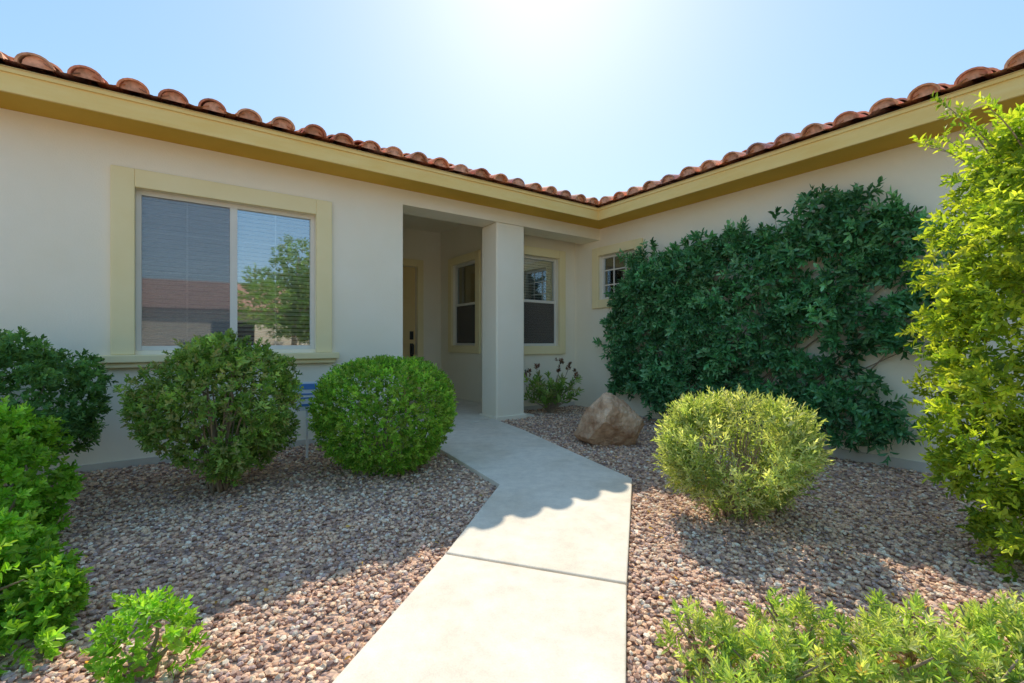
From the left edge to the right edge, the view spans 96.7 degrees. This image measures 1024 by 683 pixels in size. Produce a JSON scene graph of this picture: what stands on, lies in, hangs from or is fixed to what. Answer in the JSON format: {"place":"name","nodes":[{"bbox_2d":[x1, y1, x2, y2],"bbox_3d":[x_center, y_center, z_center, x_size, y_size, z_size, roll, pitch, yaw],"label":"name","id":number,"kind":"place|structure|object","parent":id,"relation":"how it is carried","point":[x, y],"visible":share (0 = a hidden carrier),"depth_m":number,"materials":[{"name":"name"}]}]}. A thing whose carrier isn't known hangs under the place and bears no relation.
{"place":"outdoors","nodes":[
{"label":"outdoors","id":0,"kind":"place"},
{"bbox_2d":[0,405,1023,682],"bbox_3d":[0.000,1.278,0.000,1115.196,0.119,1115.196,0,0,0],"label":"ground","id":1,"kind":"structure","parent":0,"point":[334,670],"depth_m":2.54,"materials":[{"name":"brown gravel"}]},
{"bbox_2d":[0,395,86,537],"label":"shrub","id":2,"kind":"object","parent":1,"relation":"on","point":[22,451],"visible":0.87,"depth_m":2.69,"materials":[{"name":"green plant"}]},
{"bbox_2d":[0,506,93,675],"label":"shrub","id":3,"kind":"object","parent":1,"relation":"on","point":[44,591],"visible":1,"depth_m":1.88,"materials":[{"name":"green plant"}]},
{"bbox_2d":[0,325,118,479],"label":"shrub","id":4,"kind":"object","parent":1,"relation":"on","point":[46,368],"visible":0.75,"depth_m":3.46,"materials":[{"name":"green plant"}]},
{"bbox_2d":[77,585,209,682],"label":"shrub","id":5,"kind":"object","parent":1,"relation":"on","point":[138,660],"visible":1,"depth_m":1.63,"materials":[{"name":"green plant"}]},
{"bbox_2d":[113,327,304,493],"bbox_3d":[-2.372,0.570,3.765,1.228,1.374,1.320,0,0,0],"label":"shrub","id":6,"kind":"object","parent":1,"relation":"on","point":[230,457],"visible":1,"depth_m":3.46,"materials":[{"name":"green plant"}]},
{"bbox_2d":[295,382,317,457],"bbox_3d":[-2.140,0.860,4.751,0.230,0.880,0.022,0,0,-20],"label":"yard sign","id":7,"kind":"object","parent":1,"relation":"on","point":[306,393],"visible":0.34,"depth_m":4.75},
{"bbox_2d":[305,354,457,476],"bbox_3d":[-1.215,0.690,4.418,1.406,1.137,1.379,0,0,0],"label":"round shrub","id":8,"kind":"object","parent":1,"relation":"on","point":[413,453],"visible":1,"depth_m":4.00,"materials":[{"name":"green plant"}]},
{"bbox_2d":[332,397,631,682],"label":"concrete walkway","id":9,"kind":"structure","parent":1,"relation":"on","point":[524,580],"depth_m":2.23,"materials":[{"name":"beige concrete"}]},
{"bbox_2d":[480,413,525,420],"bbox_3d":[-0.146,1.225,7.275,0.580,0.150,0.487,0,0,-35],"label":"pillar base","id":10,"kind":"object","parent":9,"relation":"on","point":[511,417],"visible":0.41,"depth_m":7.08,"materials":[{"name":"paint"}]},
{"bbox_2d":[482,222,523,416],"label":"entry pillar","id":11,"kind":"structure","parent":10,"relation":"on","point":[502,319],"depth_m":7.09,"materials":[{"name":"paint"}]},
{"bbox_2d":[0,63,1023,477],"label":"walls","id":12,"kind":"structure","parent":1,"relation":"on","point":[54,231],"depth_m":5.12,"materials":[{"name":"paint"}]},
{"bbox_2d":[98,352,338,367],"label":"sill","id":13,"kind":"structure","parent":12,"relation":"attached to","point":[122,361],"depth_m":4.49,"materials":[{"name":"paint"}]},
{"bbox_2d":[110,165,331,354],"bbox_3d":[-3.015,-0.780,4.941,2.025,1.820,0.049,0,0,-35],"label":"surround","id":14,"kind":"object","parent":12,"relation":"attached to","point":[125,182],"visible":0.95,"depth_m":4.55,"materials":[{"name":"paint"}]},
{"bbox_2d":[136,190,313,350],"bbox_3d":[-3.074,-0.710,5.025,1.665,1.600,0.065,0,0,-35],"label":"frame","id":15,"kind":"object","parent":12,"relation":"attached to","point":[233,208],"visible":0.91,"depth_m":4.99,"materials":[{"name":"plastic"}]},
{"bbox_2d":[142,196,309,343],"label":"blinds","id":16,"kind":"object","parent":15,"relation":"attached to","point":[225,229],"depth_m":5.02,"materials":[{"name":"white plastic"}]},
{"bbox_2d":[142,202,309,344],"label":"muntins","id":17,"kind":"object","parent":15,"relation":"attached to","point":[187,274],"visible":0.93,"depth_m":4.87,"materials":[{"name":"plastic"}]},
{"bbox_2d":[142,199,309,345],"bbox_3d":[-3.355,-0.710,5.421,1.905,1.840,0.715,0,0,-35],"label":"room","id":18,"kind":"object","parent":12,"relation":"attached to","point":[222,283],"visible":0.07,"depth_m":5.63,"materials":[{"name":"grey"}]},
{"bbox_2d":[403,258,422,391],"bbox_3d":[-2.455,-0.285,9.503,1.255,2.930,0.129,0,0,-35],"label":"door frame","id":19,"kind":"structure","parent":12,"relation":"attached to","point":[407,332],"depth_m":9.74,"materials":[{"name":"paint"}]},
{"bbox_2d":[403,275,409,380],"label":"door panels","id":20,"kind":"structure","parent":19,"relation":"in","point":[406,278],"depth_m":9.71,"materials":[{"name":"paint"}]},
{"bbox_2d":[403,266,414,396],"bbox_3d":[-2.508,-0.210,9.577,0.975,2.780,0.050,0,0,-35],"label":"door slab","id":21,"kind":"structure","parent":19,"relation":"attached to","point":[410,271],"depth_m":9.79,"materials":[{"name":"paint"}]},
{"bbox_2d":[403,214,461,232],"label":"porch ceiling","id":22,"kind":"structure","parent":12,"relation":"attached to","point":[424,224],"depth_m":9.34,"materials":[{"name":"paint"}]},
{"bbox_2d":[448,250,480,353],"bbox_3d":[-0.982,-0.760,9.217,0.049,1.980,1.280,0,0,-35],"label":"surround","id":23,"kind":"object","parent":12,"relation":"attached to","point":[476,257],"visible":1,"depth_m":9.00,"materials":[{"name":"paint"}]},
{"bbox_2d":[455,261,474,345],"bbox_3d":[-0.898,-0.760,9.277,0.065,1.680,0.980,0,0,-35],"label":"frame","id":24,"kind":"object","parent":12,"relation":"attached to","point":[456,288],"visible":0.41,"depth_m":9.63,"materials":[{"name":"plastic"}]},
{"bbox_2d":[457,304,474,342],"bbox_3d":[-0.911,-0.352,9.268,0.001,0.775,0.890,0,0,-35],"label":"screen","id":25,"kind":"object","parent":24,"relation":"attached to","point":[465,324],"visible":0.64,"depth_m":9.29,"materials":[{"name":"brown"}]},
{"bbox_2d":[458,264,474,303],"bbox_3d":[-0.895,-0.760,9.279,0.010,1.640,0.940,0,0,-36],"label":"glass","id":26,"kind":"object","parent":24,"relation":"attached to","point":[466,284],"visible":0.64,"depth_m":9.34,"materials":[{"name":"clear glass"}]},
{"bbox_2d":[2,65,1011,207],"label":"roof deck","id":27,"kind":"structure","parent":12,"relation":"on","point":[478,179],"depth_m":4.60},
{"bbox_2d":[0,51,610,207],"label":"roof tiles","id":28,"kind":"object","parent":27,"relation":"on","point":[39,64],"visible":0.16,"depth_m":4.79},
{"bbox_2d":[0,71,1023,220],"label":"fascia","id":29,"kind":"structure","parent":27,"relation":"attached to","point":[16,84],"depth_m":4.72,"materials":[{"name":"paint"}]},
{"bbox_2d":[0,64,1023,210],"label":"drip strip","id":30,"kind":"object","parent":29,"relation":"attached to","point":[34,75],"visible":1,"depth_m":4.68,"materials":[{"name":"paint"}]},
{"bbox_2d":[589,49,1023,207],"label":"roof tiles","id":31,"kind":"object","parent":27,"relation":"on","point":[964,79],"visible":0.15,"depth_m":4.85,"materials":[{"name":"orange tile"}]},
{"bbox_2d":[0,91,1023,228],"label":"soffit","id":32,"kind":"structure","parent":12,"relation":"attached to","point":[28,105],"depth_m":4.99,"materials":[{"name":"paint"}]},
{"bbox_2d":[524,255,555,345],"bbox_3d":[0.456,-0.730,8.321,0.880,1.620,0.065,0,0,-35],"label":"frame","id":33,"kind":"object","parent":12,"relation":"attached to","point":[543,301],"visible":0.49,"depth_m":8.48,"materials":[{"name":"plastic"}]},
{"bbox_2d":[524,258,549,300],"bbox_3d":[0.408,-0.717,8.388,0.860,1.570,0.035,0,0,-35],"label":"blinds","id":34,"kind":"object","parent":33,"relation":"attached to","point":[535,278],"visible":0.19,"depth_m":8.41,"materials":[{"name":"white plastic"}]},
{"bbox_2d":[524,302,553,342],"bbox_3d":[0.464,-0.338,8.308,0.790,0.745,0.001,0,0,-35],"label":"screen","id":35,"kind":"object","parent":33,"relation":"attached to","point":[538,322],"visible":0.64,"depth_m":8.32,"materials":[{"name":"brown"}]},
{"bbox_2d":[544,261,552,300],"bbox_3d":[0.453,-0.730,8.324,0.840,1.580,0.007,0,0,-36],"label":"glass","id":36,"kind":"object","parent":33,"relation":"attached to","point":[549,268],"visible":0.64,"depth_m":8.52,"materials":[{"name":"clear glass"}]},
{"bbox_2d":[524,245,565,354],"bbox_3d":[0.515,-0.730,8.237,1.180,1.920,0.049,0,0,-35],"label":"surround","id":37,"kind":"object","parent":12,"relation":"attached to","point":[560,256],"visible":0.56,"depth_m":8.48,"materials":[{"name":"paint"}]},
{"bbox_2d":[592,238,642,308],"bbox_3d":[1.802,-1.145,7.880,0.049,1.090,1.120,0,0,-35],"label":"surround","id":38,"kind":"object","parent":12,"relation":"attached to","point":[612,249],"visible":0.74,"depth_m":8.15,"materials":[{"name":"paint"}]},
{"bbox_2d":[602,250,633,298],"bbox_3d":[1.888,-1.145,7.941,0.060,0.790,0.820,0,0,-35],"label":"frame","id":39,"kind":"object","parent":12,"relation":"on","point":[603,269],"visible":0.33,"depth_m":8.22,"materials":[{"name":"plastic"}]},
{"bbox_2d":[604,256,626,294],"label":"muntins","id":40,"kind":"object","parent":39,"relation":"attached to","point":[614,283],"visible":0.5,"depth_m":8.04,"materials":[{"name":"plastic"}]},
{"bbox_2d":[605,253,633,296],"bbox_3d":[1.890,-1.145,7.942,0.007,0.750,0.780,0,0,-35],"label":"glass","id":41,"kind":"object","parent":39,"relation":"attached to","point":[609,274],"visible":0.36,"depth_m":8.09,"materials":[{"name":"clear glass"}]},
{"bbox_2d":[2,401,1023,483],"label":"foundation lip","id":42,"kind":"object","parent":1,"relation":"on","point":[917,466],"visible":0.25,"depth_m":4.73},
{"bbox_2d":[84,445,1005,663],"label":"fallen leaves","id":43,"kind":"object","parent":1,"relation":"on","point":[348,656],"visible":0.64,"depth_m":2.89,"materials":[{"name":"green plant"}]},
{"bbox_2d":[524,358,584,412],"bbox_3d":[0.686,0.761,7.699,1.057,0.990,0.806,0,0,-34],"label":"flowering plant","id":44,"kind":"object","parent":1,"relation":"on","point":[551,394],"visible":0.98,"depth_m":7.63,"materials":[{"name":"green plant"}]},
{"bbox_2d":[574,392,644,445],"bbox_3d":[1.153,1.007,5.599,0.723,0.786,0.788,0,0,37],"label":"boulder","id":45,"kind":"object","parent":1,"relation":"on","point":[607,419],"visible":0.91,"depth_m":5.40,"materials":[{"name":"stone"}]},
{"bbox_2d":[651,383,835,525],"bbox_3d":[1.566,0.767,3.168,1.167,0.996,1.173,0,0,0],"label":"golden shrub","id":46,"kind":"object","parent":1,"relation":"on","point":[778,445],"visible":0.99,"depth_m":2.97,"materials":[{"name":"green plant"}]},
{"bbox_2d":[592,176,956,465],"bbox_3d":[2.713,-0.239,6.081,0.636,3.105,4.809,0,0,-35],"label":"climbing vine","id":47,"kind":"object","parent":1,"relation":"on","point":[644,289],"visible":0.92,"depth_m":5.36,"materials":[{"name":"green plant"}]},
{"bbox_2d":[654,586,1023,682],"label":"groundcover plant","id":48,"kind":"object","parent":1,"relation":"on","point":[986,630],"visible":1,"depth_m":1.62,"materials":[{"name":"green plant"}]},
{"bbox_2d":[894,90,1023,583],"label":"tall shrub","id":49,"kind":"object","parent":1,"relation":"on","point":[972,307],"visible":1,"depth_m":2.50,"materials":[{"name":"green plant"}]},
{"bbox_2d":[0,0,1023,200],"label":"sky","id":50,"kind":"structure","parent":0,"point":[597,99],"materials":[{"name":"blue"}]}
]}

